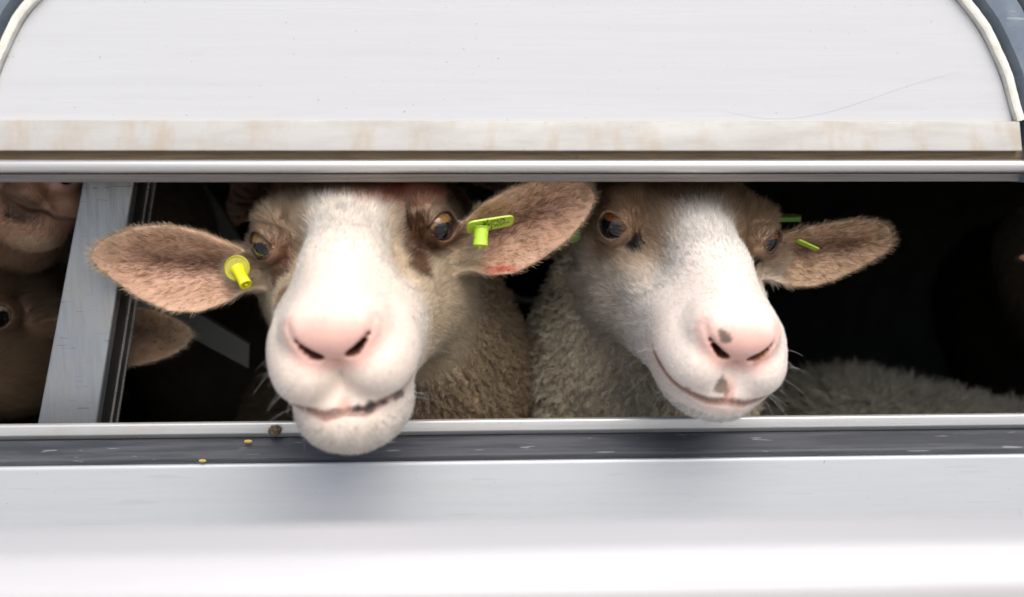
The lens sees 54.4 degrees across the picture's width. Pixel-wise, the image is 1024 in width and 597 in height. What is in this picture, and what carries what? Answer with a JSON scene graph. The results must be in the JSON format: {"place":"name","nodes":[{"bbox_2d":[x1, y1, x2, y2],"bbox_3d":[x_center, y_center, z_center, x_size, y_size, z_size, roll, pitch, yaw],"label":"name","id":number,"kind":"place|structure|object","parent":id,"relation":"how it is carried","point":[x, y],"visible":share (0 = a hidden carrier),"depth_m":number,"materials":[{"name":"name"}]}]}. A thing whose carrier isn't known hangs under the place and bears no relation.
{"place":"outdoors","nodes":[
{"label":"outdoors","id":0,"kind":"place"},
{"bbox_2d":[506,289,537,302],"bbox_3d":[0.001,-0.017,1.459,0.170,0.067,0.007,0,8,-2],"label":"hanging cable","id":1,"kind":"object","parent":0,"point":[524,299],"visible":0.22,"depth_m":1.46,"materials":[{"name":"black"}]},
{"label":"ground","id":2,"kind":"structure","parent":0,"visible":0},
{"bbox_2d":[0,0,1023,596],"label":"livestock trailer","id":3,"kind":"object","parent":2,"relation":"on","point":[904,118],"visible":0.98,"depth_m":0.81,"materials":[{"name":"metal"}]},
{"bbox_2d":[0,260,199,423],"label":"sheep","id":4,"kind":"object","parent":3,"relation":"on","point":[29,309],"visible":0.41,"depth_m":1.01},
{"bbox_2d":[0,182,269,421],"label":"sheep","id":5,"kind":"object","parent":3,"relation":"on","point":[197,381],"visible":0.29,"depth_m":1.42},
{"bbox_2d":[268,425,281,435],"bbox_3d":[-0.199,0.111,0.838,0.010,0.010,0.011,-8,11,-43],"label":"dirt clump","id":6,"kind":"object","parent":3,"relation":"on","point":[275,430],"visible":1,"depth_m":0.83,"materials":[{"name":"brown soil"}]},
{"bbox_2d":[83,182,600,456],"bbox_3d":[-0.215,0.186,1.413,0.425,0.801,1.444,-1,8,-8],"label":"sheep","id":7,"kind":"object","parent":3,"relation":"on","point":[390,309],"visible":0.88,"depth_m":0.83},
{"bbox_2d":[225,182,515,227],"bbox_3d":[-0.418,0.042,1.959,0.438,0.935,1.909,-2,8,-14],"label":"sheep","id":8,"kind":"object","parent":3,"relation":"on","point":[244,197],"visible":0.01,"depth_m":1.16},
{"bbox_2d":[525,182,899,425],"bbox_3d":[0.204,0.179,1.464,0.377,0.803,1.418,0,8,1],"label":"sheep","id":9,"kind":"object","parent":3,"relation":"on","point":[652,301],"visible":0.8,"depth_m":0.87},
{"bbox_2d":[759,353,1023,415],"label":"sheep","id":10,"kind":"object","parent":3,"relation":"on","point":[854,388],"visible":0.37,"depth_m":1.18},
{"bbox_2d":[930,187,1023,404],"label":"sheep","id":11,"kind":"object","parent":3,"relation":"on","point":[977,303],"visible":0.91,"depth_m":1.56}
]}

